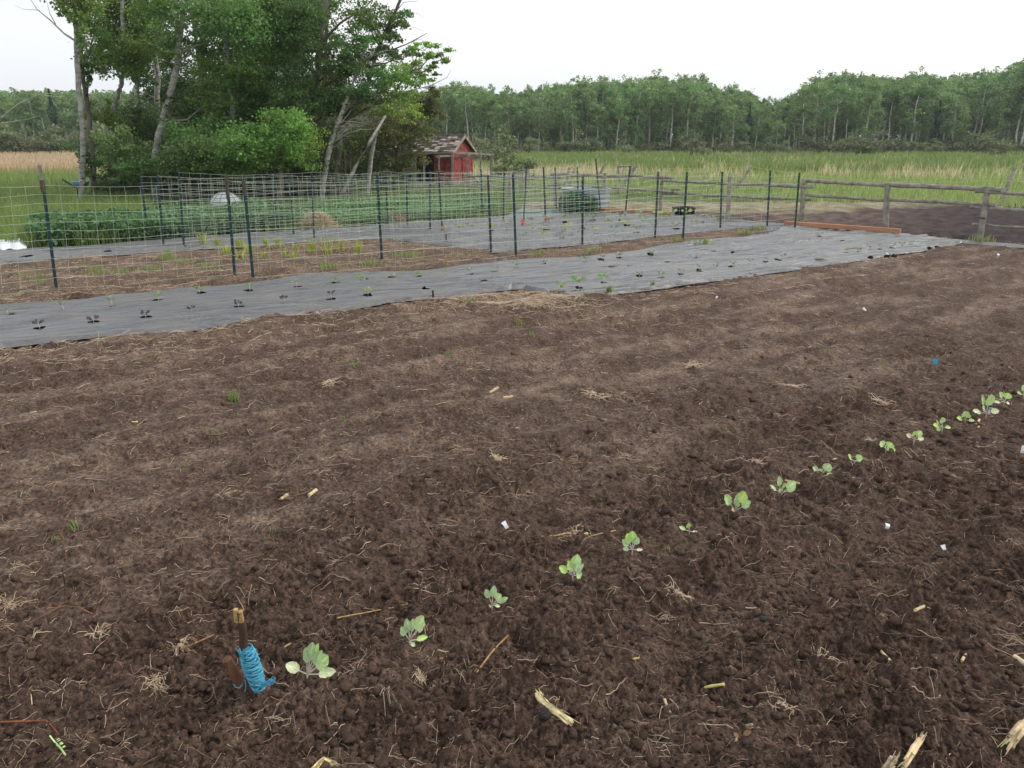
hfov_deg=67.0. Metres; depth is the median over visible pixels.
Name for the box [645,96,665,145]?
aspen tree
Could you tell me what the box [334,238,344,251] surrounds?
grass clump
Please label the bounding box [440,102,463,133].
aspen tree
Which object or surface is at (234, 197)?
grey dome
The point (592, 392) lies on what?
straw knot
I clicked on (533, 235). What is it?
plastic sheet
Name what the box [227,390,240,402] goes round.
weed
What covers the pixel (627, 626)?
earth clod
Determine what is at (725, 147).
shrub
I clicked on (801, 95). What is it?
aspen tree
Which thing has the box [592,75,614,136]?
aspen tree
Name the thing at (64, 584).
twig
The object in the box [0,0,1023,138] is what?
sky
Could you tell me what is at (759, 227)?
weed
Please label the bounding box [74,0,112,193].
aspen tree
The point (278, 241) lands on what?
grass clump
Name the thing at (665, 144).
shrub
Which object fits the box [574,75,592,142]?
poplar tree
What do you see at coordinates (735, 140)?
poplar tree
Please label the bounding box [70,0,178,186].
aspen tree
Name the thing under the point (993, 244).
plastic sheet
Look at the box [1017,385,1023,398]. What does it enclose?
cabbage seedling
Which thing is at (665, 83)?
aspen tree
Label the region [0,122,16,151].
shrub
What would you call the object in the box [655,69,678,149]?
aspen tree
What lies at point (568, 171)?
wooden pole
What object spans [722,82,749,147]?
aspen tree
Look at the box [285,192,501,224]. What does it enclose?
leafy weeds
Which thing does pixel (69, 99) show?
poplar tree
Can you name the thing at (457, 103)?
poplar tree
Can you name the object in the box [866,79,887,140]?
aspen tree
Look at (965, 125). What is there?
poplar tree
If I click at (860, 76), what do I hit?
aspen tree
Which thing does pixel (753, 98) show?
aspen tree
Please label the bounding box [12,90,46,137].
aspen tree
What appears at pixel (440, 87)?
aspen tree
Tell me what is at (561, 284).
seedling
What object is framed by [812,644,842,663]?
straw knot
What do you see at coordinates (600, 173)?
wooden pole
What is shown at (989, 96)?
aspen tree
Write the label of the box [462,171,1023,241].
rail fence
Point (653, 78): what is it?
aspen tree
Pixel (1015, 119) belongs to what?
poplar tree
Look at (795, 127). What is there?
aspen tree
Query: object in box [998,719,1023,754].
corn stalk piece
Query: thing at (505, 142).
shrub
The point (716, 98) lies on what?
aspen tree
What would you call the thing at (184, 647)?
twig
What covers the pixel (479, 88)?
poplar tree
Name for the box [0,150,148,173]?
golden field
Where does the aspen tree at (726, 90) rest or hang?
on the ground at (631, 196)
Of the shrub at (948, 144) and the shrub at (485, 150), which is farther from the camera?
the shrub at (948, 144)
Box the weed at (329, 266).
[320,257,344,269]
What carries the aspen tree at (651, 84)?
on the ground at (631, 196)
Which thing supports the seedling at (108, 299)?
on the garden soil
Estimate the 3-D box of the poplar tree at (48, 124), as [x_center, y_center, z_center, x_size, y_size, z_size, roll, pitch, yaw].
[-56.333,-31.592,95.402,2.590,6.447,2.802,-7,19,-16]
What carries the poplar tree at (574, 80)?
on the ground at (631, 196)
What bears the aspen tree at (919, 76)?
on the ground at (631, 196)
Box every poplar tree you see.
[0,90,21,133]
[0,104,14,131]
[15,90,36,137]
[23,91,50,135]
[29,100,57,137]
[35,91,59,134]
[40,88,71,134]
[42,100,65,136]
[53,97,73,134]
[54,0,210,168]
[54,89,74,124]
[62,93,78,125]
[63,110,86,136]
[72,108,86,132]
[89,89,106,131]
[104,91,124,115]
[170,0,274,185]
[196,38,333,183]
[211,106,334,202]
[236,0,345,188]
[259,0,370,155]
[278,0,393,188]
[307,0,426,197]
[363,41,455,195]
[433,85,461,133]
[440,84,469,133]
[444,88,466,133]
[449,104,467,137]
[466,86,487,141]
[471,93,499,140]
[480,84,506,140]
[483,98,504,143]
[492,85,519,135]
[496,85,521,147]
[511,93,528,148]
[515,84,542,143]
[517,87,535,148]
[525,91,558,147]
[531,84,559,146]
[532,84,549,140]
[544,100,568,150]
[548,85,582,149]
[549,98,574,150]
[559,81,578,141]
[562,74,586,142]
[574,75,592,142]
[574,82,599,144]
[575,88,599,150]
[587,102,610,149]
[604,83,618,148]
[606,92,634,151]
[621,86,654,149]
[630,77,657,146]
[644,76,670,141]
[653,89,682,149]
[663,82,682,146]
[673,82,711,148]
[677,73,709,143]
[692,110,711,148]
[699,107,722,151]
[728,93,739,144]
[731,95,755,143]
[733,98,751,150]
[744,103,768,149]
[748,122,759,150]
[749,107,770,148]
[757,96,778,144]
[761,121,775,143]
[764,98,777,149]
[770,99,796,149]
[773,92,795,148]
[775,101,795,148]
[809,72,832,147]
[816,69,849,137]
[816,73,854,142]
[826,75,852,148]
[833,74,864,142]
[844,72,864,135]
[850,75,885,148]
[853,76,883,141]
[867,75,896,139]
[881,77,906,144]
[890,74,928,141]
[907,71,950,150]
[925,96,949,146]
[945,81,981,149]
[948,72,997,143]
[949,98,977,149]
[972,70,1003,141]
[973,68,988,141]
[974,85,1007,148]
[985,93,1013,148]
[992,58,1023,147]
[997,66,1023,149]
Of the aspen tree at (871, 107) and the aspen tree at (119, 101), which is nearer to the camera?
the aspen tree at (871, 107)
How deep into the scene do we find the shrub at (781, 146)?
82.83 m
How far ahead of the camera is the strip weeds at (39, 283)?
10.72 m
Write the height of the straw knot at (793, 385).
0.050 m
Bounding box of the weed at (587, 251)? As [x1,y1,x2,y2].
[574,246,600,253]
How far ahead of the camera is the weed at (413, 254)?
11.56 m
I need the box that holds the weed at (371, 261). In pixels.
[361,256,389,266]
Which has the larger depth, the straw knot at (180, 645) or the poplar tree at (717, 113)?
the poplar tree at (717, 113)
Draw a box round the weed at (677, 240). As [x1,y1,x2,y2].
[664,236,689,241]
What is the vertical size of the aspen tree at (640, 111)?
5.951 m
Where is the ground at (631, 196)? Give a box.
[0,139,1021,202]
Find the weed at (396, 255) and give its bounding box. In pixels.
[389,250,410,257]
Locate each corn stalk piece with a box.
[308,488,317,496]
[312,757,339,767]
[337,604,407,618]
[476,635,508,672]
[489,386,498,393]
[535,688,578,726]
[703,681,724,688]
[881,750,899,767]
[897,731,926,767]
[913,605,924,611]
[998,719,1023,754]
[1012,654,1023,664]
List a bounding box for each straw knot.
[0,592,36,613]
[74,623,110,640]
[140,672,170,696]
[166,634,196,656]
[317,377,345,386]
[412,665,427,685]
[491,450,507,460]
[558,521,591,537]
[579,388,610,401]
[664,575,692,602]
[684,360,708,369]
[745,457,767,464]
[768,695,800,717]
[781,383,805,387]
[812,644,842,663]
[868,393,895,405]
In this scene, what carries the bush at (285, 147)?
on the ground at (631, 196)
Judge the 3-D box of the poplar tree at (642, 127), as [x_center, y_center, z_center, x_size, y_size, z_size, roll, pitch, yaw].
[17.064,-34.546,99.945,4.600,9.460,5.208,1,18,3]
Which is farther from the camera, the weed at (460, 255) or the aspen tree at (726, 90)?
the aspen tree at (726, 90)
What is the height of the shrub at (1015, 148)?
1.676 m
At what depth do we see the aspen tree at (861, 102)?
85.67 m
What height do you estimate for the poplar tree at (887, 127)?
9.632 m
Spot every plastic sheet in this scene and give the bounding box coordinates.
[0,225,378,264]
[0,225,962,348]
[381,208,784,253]
[935,237,1023,247]
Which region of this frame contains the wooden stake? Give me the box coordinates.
[233,608,254,695]
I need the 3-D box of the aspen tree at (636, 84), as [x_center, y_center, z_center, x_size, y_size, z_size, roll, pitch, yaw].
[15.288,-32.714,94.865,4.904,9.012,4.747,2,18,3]
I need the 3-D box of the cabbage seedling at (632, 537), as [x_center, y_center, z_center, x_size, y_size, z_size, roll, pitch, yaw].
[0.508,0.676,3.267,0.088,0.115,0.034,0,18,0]
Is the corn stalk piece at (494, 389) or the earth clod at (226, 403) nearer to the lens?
the earth clod at (226, 403)
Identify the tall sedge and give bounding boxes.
[473,149,1023,173]
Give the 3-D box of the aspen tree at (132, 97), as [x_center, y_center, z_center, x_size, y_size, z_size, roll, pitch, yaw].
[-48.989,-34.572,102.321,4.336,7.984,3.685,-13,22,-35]
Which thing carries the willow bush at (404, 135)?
on the ground at (631, 196)
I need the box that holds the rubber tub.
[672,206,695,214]
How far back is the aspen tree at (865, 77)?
92.69 m
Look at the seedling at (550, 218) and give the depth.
15.91 m
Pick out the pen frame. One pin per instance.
(472, 157)
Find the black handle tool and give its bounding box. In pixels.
[62,179,77,199]
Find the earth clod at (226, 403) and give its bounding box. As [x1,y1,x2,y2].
[222,402,231,405]
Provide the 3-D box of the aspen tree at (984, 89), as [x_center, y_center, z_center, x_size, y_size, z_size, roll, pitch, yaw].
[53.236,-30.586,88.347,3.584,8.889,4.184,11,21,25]
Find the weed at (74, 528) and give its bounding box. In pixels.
[68,517,86,532]
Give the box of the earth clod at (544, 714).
[537,708,551,720]
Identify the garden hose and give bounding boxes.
[516,210,566,212]
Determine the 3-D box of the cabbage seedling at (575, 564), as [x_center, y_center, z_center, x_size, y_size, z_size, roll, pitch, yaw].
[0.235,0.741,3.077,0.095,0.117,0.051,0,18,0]
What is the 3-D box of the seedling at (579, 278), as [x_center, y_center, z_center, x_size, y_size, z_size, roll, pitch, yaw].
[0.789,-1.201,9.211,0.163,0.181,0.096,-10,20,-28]
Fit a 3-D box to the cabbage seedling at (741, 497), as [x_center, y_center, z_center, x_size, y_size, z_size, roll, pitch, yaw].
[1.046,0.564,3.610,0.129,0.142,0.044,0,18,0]
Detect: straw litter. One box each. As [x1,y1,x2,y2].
[0,266,1023,767]
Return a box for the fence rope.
[631,167,1022,181]
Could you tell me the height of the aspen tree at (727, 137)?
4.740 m
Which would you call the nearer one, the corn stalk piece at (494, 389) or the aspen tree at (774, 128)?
the corn stalk piece at (494, 389)
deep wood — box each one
[0,87,361,150]
[349,74,983,150]
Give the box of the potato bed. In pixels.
[23,198,294,246]
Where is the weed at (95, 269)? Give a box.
[86,264,111,275]
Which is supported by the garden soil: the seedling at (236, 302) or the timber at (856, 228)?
the seedling at (236, 302)
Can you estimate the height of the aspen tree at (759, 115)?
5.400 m
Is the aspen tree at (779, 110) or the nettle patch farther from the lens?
the aspen tree at (779, 110)
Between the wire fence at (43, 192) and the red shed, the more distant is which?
the red shed
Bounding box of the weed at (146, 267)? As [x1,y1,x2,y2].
[134,263,163,271]
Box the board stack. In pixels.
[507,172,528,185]
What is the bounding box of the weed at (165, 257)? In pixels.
[152,248,174,262]
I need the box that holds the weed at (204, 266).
[193,261,219,269]
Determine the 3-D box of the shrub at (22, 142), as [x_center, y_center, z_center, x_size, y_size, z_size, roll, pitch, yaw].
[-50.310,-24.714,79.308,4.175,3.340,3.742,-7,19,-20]
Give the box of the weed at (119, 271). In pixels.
[108,265,132,274]
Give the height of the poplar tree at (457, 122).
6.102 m
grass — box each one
[0,165,163,247]
[511,147,1021,155]
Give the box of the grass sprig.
[49,735,65,755]
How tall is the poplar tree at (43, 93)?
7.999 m
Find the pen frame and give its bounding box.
[399,151,493,189]
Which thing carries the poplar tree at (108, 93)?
on the ground at (631, 196)
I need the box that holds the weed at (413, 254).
[399,249,423,258]
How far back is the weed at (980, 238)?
13.36 m
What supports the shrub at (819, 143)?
on the ground at (631, 196)
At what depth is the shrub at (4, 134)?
78.42 m
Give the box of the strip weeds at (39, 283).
[3,227,757,302]
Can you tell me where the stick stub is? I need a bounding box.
[222,656,244,691]
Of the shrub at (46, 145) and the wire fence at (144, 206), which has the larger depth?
the shrub at (46, 145)
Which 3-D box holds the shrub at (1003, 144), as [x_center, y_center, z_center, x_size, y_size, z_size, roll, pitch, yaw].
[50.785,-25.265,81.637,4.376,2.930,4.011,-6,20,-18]
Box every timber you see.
[597,208,671,214]
[784,221,900,232]
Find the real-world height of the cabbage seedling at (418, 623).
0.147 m
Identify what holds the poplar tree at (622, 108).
on the ground at (631, 196)
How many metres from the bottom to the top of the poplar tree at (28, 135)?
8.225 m
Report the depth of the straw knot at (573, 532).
3.51 m
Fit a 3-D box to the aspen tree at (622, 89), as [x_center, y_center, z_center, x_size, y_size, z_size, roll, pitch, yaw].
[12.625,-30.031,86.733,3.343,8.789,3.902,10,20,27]
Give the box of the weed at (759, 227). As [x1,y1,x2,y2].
[751,224,765,230]
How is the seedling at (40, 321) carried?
on the garden soil
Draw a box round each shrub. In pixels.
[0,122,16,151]
[0,126,43,154]
[0,129,23,153]
[0,133,31,152]
[19,124,46,150]
[27,131,61,152]
[37,124,70,152]
[62,119,104,150]
[86,120,109,134]
[471,132,491,149]
[473,136,508,162]
[480,127,520,159]
[490,130,513,145]
[493,152,539,182]
[520,135,543,151]
[541,142,551,152]
[549,139,573,152]
[567,129,603,152]
[615,140,636,152]
[635,137,655,151]
[648,132,678,151]
[673,129,706,154]
[693,142,712,155]
[715,138,735,154]
[736,140,751,154]
[754,136,779,152]
[774,140,792,154]
[795,129,828,153]
[819,131,852,154]
[825,132,861,154]
[848,131,890,154]
[873,129,910,153]
[904,140,920,151]
[917,138,946,152]
[943,135,965,151]
[951,131,994,152]
[973,130,1014,155]
[1000,142,1018,151]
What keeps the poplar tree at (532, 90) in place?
on the ground at (631, 196)
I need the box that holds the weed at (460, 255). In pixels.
[451,251,475,256]
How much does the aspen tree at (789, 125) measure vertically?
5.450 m
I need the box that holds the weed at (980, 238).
[968,233,995,242]
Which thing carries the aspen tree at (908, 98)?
on the ground at (631, 196)
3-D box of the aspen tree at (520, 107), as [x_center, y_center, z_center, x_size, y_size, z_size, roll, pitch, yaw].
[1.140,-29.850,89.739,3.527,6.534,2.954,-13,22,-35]
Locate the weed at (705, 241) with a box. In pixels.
[693,238,717,244]
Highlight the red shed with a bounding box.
[388,134,476,185]
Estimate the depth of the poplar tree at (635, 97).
85.37 m
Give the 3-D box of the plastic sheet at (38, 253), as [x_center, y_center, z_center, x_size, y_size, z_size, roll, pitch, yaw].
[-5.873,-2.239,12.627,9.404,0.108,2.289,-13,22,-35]
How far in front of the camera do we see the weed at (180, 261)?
11.01 m
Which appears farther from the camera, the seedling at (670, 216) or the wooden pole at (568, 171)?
the wooden pole at (568, 171)
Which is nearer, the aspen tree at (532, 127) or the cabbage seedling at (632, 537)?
the cabbage seedling at (632, 537)
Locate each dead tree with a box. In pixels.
[339,115,385,197]
[816,103,835,149]
[817,92,839,147]
[923,98,939,151]
[973,98,993,131]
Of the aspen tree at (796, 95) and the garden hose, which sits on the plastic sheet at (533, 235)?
the garden hose
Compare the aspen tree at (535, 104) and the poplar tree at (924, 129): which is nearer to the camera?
the poplar tree at (924, 129)
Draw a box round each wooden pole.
[37,165,46,189]
[565,168,570,183]
[593,165,604,184]
[617,164,620,184]
[618,164,637,192]
[732,164,753,191]
[1000,167,1016,201]
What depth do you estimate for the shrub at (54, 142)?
81.39 m
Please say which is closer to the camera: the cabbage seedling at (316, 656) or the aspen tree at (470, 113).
the cabbage seedling at (316, 656)
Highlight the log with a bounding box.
[401,184,443,188]
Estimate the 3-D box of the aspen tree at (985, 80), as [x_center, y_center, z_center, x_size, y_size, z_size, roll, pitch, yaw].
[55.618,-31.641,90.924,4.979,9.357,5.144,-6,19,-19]
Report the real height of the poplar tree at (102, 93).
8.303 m
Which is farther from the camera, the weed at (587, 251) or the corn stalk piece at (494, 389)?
the weed at (587, 251)
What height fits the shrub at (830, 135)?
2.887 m
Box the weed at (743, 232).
[736,227,753,234]
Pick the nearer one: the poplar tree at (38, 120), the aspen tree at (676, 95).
the aspen tree at (676, 95)
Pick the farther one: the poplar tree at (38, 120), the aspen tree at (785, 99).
the aspen tree at (785, 99)
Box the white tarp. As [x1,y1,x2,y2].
[0,238,26,249]
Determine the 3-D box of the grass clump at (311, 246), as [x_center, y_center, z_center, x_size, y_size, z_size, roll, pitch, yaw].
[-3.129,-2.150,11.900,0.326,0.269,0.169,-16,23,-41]
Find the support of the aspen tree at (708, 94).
on the ground at (631, 196)
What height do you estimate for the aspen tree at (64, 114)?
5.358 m
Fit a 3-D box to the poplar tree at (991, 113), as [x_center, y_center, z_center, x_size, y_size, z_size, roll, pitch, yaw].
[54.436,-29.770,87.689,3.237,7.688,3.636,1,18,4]
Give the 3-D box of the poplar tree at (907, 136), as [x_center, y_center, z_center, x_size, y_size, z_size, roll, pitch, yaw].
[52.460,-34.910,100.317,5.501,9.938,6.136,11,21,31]
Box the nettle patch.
[557,190,598,213]
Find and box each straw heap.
[294,210,346,228]
[384,211,409,222]
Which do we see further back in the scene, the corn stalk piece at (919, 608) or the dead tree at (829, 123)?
the dead tree at (829, 123)
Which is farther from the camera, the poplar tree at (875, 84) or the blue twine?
the poplar tree at (875, 84)
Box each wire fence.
[0,170,770,294]
[140,168,556,239]
[156,159,600,244]
[178,167,630,245]
[242,172,799,277]
[406,167,578,224]
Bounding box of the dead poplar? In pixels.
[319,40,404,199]
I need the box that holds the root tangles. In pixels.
[0,296,1023,767]
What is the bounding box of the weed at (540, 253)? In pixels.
[527,248,547,257]
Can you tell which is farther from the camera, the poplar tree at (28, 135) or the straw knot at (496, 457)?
the poplar tree at (28, 135)
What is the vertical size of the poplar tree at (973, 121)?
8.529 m
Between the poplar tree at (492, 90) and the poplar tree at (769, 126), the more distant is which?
the poplar tree at (492, 90)
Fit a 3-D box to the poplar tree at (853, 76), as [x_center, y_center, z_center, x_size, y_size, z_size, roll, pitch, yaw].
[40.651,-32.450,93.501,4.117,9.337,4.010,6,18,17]
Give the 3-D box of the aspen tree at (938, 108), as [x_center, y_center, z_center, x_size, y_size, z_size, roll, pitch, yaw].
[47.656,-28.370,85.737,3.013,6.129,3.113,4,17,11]
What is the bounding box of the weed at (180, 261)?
[168,254,195,263]
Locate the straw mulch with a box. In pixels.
[0,228,1023,439]
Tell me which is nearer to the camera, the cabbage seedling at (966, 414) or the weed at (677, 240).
the cabbage seedling at (966, 414)
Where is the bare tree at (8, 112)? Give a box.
[0,93,57,123]
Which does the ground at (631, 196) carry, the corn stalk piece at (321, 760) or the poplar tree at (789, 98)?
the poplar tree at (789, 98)
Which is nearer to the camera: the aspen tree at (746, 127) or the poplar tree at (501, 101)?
the aspen tree at (746, 127)
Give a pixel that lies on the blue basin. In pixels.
(75, 183)
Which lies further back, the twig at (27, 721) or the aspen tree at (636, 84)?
the aspen tree at (636, 84)
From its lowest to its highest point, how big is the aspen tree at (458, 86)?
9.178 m
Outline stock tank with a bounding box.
[561,186,610,210]
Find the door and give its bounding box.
[462,157,466,180]
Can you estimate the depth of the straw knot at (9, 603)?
3.02 m
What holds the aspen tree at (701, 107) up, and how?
on the ground at (631, 196)
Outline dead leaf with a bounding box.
[733,730,750,738]
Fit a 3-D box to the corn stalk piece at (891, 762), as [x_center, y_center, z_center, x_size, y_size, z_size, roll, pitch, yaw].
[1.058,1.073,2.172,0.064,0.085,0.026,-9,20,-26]
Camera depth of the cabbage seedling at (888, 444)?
4.28 m
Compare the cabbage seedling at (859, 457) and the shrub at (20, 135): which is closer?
the cabbage seedling at (859, 457)
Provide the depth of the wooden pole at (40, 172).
27.38 m
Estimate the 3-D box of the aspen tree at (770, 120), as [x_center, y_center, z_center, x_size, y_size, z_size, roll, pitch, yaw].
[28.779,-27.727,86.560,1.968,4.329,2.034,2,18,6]
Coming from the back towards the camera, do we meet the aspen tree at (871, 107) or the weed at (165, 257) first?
the aspen tree at (871, 107)
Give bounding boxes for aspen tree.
[1,96,31,134]
[3,97,19,124]
[7,87,34,136]
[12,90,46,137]
[59,111,77,131]
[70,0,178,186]
[70,95,98,132]
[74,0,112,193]
[85,91,113,131]
[97,9,181,145]
[118,99,128,115]
[123,90,147,109]
[125,0,243,198]
[147,0,271,157]
[201,0,321,133]
[396,95,415,122]
[427,86,448,130]
[435,95,450,133]
[440,78,469,103]
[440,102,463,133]
[450,84,483,139]
[459,80,474,129]
[462,85,482,132]
[463,99,483,140]
[470,85,488,137]
[472,88,502,137]
[481,95,509,133]
[494,91,523,126]
[496,98,525,137]
[507,97,535,149]
[511,114,527,149]
[519,95,540,148]
[519,110,538,139]
[529,108,546,150]
[533,86,549,149]
[544,82,570,113]
[562,103,583,149]
[563,83,597,148]
[576,97,601,150]
[585,77,611,132]
[591,102,612,139]
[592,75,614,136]
[593,76,618,135]
[604,106,618,149]
[605,83,631,148]
[609,74,637,146]
[614,75,640,143]
[615,82,643,145]
[625,78,653,141]
[625,105,651,147]
[635,69,667,136]
[635,78,672,149]
[642,78,674,150]
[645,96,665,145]
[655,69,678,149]
[656,81,691,151]
[667,81,696,149]
[669,72,694,147]
[676,85,709,148]
[677,78,692,149]
[685,90,714,150]
[689,79,721,133]
[691,79,713,147]
[693,82,721,122]
[695,104,716,145]
[706,91,732,146]
[707,98,734,145]
[712,85,725,146]
[716,113,738,144]
[718,103,746,143]
[719,93,743,142]
[720,84,736,146]
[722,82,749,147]
[724,90,747,142]
[731,88,756,141]
[739,123,750,141]
[751,96,762,148]
[751,106,766,149]
[761,117,776,141]
[767,120,787,149]
[771,99,787,143]
[776,97,797,143]
[782,108,806,151]
[784,109,802,146]
[786,97,819,149]
[789,90,812,149]
[790,97,818,149]
[793,82,820,149]
[797,74,838,150]
[800,69,823,141]
[816,73,858,135]
[816,81,860,140]
[833,71,863,134]
[838,85,868,134]
[839,97,864,137]
[844,86,870,149]
[855,76,869,138]
[855,94,886,139]
[862,84,890,149]
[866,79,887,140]
[870,72,895,83]
[875,80,903,139]
[876,78,898,139]
[879,82,908,145]
[885,80,920,150]
[888,77,939,149]
[890,71,922,135]
[890,75,920,142]
[898,82,929,148]
[909,74,939,140]
[911,66,937,136]
[911,74,946,148]
[930,82,963,144]
[930,100,956,140]
[933,76,974,139]
[935,75,967,146]
[940,96,972,150]
[948,72,971,149]
[951,72,978,124]
[956,72,982,118]
[962,72,1008,133]
[967,75,996,142]
[980,90,1011,132]
[991,62,1021,132]
[995,63,1022,138]
[1000,72,1023,149]
[1005,62,1023,146]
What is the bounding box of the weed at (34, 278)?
[17,269,49,284]
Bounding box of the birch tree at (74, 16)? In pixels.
[19,0,108,199]
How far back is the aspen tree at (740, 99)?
92.84 m
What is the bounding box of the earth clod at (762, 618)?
[759,615,766,621]
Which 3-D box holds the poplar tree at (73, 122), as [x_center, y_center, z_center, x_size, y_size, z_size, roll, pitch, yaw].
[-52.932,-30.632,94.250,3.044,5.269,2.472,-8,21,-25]
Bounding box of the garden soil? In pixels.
[0,201,1023,767]
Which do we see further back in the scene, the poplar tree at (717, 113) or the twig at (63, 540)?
the poplar tree at (717, 113)
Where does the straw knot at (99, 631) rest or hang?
on the garden soil
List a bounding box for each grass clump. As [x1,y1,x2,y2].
[195,231,206,244]
[211,234,223,244]
[218,245,231,253]
[234,249,244,259]
[235,238,243,248]
[243,243,255,252]
[259,235,268,247]
[270,237,282,246]
[281,240,298,252]
[289,251,298,258]
[299,235,315,252]
[315,235,333,255]
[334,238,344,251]
[349,237,365,252]
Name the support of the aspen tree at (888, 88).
on the ground at (631, 196)
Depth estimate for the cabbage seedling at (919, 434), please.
4.44 m
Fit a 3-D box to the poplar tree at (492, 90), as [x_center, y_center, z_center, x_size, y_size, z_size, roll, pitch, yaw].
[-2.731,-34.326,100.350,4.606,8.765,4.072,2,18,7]
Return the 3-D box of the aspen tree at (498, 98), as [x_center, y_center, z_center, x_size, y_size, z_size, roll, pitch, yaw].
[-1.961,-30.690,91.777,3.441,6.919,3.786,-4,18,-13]
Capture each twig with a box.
[0,720,57,732]
[26,576,102,622]
[61,509,69,562]
[62,568,68,598]
[180,634,213,649]
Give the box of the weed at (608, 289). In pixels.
[605,284,613,292]
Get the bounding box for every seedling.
[32,319,43,328]
[55,300,66,309]
[86,315,98,322]
[105,295,114,306]
[140,310,149,317]
[234,299,241,306]
[286,642,335,677]
[400,615,427,646]
[484,586,507,609]
[542,215,553,220]
[556,282,566,289]
[559,554,583,580]
[571,276,585,285]
[598,273,608,282]
[622,531,642,554]
[636,210,645,217]
[661,214,672,219]
[679,523,696,533]
[724,491,750,511]
[770,476,795,494]
[813,463,831,475]
[848,454,862,463]
[879,441,895,451]
[906,430,923,445]
[933,417,950,433]
[957,411,974,422]
[973,394,998,418]
[995,392,1011,404]
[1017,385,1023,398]
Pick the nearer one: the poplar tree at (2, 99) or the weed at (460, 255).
the weed at (460, 255)
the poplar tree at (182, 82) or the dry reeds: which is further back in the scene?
the dry reeds
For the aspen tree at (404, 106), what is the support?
on the ground at (631, 196)
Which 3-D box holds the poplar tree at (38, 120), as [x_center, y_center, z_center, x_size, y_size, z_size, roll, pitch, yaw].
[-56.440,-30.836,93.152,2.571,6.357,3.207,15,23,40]
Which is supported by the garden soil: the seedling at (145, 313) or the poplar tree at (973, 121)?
the seedling at (145, 313)
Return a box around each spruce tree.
[46,89,65,138]
[739,104,754,150]
[927,100,943,150]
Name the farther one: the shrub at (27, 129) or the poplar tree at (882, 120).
the poplar tree at (882, 120)
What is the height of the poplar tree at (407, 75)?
4.581 m
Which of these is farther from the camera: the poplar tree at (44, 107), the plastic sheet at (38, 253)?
the poplar tree at (44, 107)
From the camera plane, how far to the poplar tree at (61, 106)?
96.96 m
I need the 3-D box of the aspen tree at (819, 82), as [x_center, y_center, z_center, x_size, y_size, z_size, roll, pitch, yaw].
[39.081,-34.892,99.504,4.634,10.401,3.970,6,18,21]
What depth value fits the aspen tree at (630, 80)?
98.45 m
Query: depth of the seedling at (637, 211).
16.91 m
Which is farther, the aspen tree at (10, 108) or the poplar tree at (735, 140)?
the poplar tree at (735, 140)
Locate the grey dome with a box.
[209,192,240,207]
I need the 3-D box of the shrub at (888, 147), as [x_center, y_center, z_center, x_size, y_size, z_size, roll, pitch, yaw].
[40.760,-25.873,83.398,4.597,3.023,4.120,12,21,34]
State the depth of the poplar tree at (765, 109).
92.03 m
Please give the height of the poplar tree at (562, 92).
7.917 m
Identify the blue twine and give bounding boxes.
[233,643,275,692]
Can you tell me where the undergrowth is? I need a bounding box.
[81,180,523,233]
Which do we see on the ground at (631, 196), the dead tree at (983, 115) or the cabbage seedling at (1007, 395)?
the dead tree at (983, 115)
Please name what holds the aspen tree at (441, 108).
on the ground at (631, 196)
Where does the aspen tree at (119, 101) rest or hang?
on the ground at (631, 196)
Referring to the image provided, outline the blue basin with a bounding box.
[71,181,89,185]
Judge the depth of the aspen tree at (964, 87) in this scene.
89.25 m
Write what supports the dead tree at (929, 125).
on the ground at (631, 196)
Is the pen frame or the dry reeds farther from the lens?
the dry reeds
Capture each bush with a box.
[85,89,361,199]
[89,122,272,201]
[315,83,449,189]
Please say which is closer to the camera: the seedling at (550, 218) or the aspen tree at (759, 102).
the seedling at (550, 218)
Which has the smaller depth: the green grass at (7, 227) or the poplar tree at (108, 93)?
the green grass at (7, 227)
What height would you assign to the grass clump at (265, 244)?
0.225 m
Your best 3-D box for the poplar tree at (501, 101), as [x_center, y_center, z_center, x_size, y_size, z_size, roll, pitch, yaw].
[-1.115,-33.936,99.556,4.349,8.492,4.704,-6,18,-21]
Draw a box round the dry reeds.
[473,147,1023,183]
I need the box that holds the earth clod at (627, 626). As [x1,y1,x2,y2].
[623,623,630,629]
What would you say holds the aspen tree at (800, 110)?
on the ground at (631, 196)
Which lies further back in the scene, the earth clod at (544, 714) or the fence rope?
the fence rope
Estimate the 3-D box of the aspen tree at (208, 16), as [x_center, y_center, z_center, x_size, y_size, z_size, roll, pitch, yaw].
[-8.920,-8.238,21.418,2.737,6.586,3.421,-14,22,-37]
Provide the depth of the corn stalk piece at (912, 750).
2.19 m
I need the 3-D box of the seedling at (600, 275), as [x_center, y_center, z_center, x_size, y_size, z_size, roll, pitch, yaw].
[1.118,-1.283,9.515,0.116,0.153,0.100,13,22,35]
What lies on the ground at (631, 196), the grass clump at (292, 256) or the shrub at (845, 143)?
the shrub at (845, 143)
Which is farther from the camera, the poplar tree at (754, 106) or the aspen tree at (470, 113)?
the poplar tree at (754, 106)
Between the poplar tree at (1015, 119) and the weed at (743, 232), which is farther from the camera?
the poplar tree at (1015, 119)
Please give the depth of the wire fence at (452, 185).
16.48 m

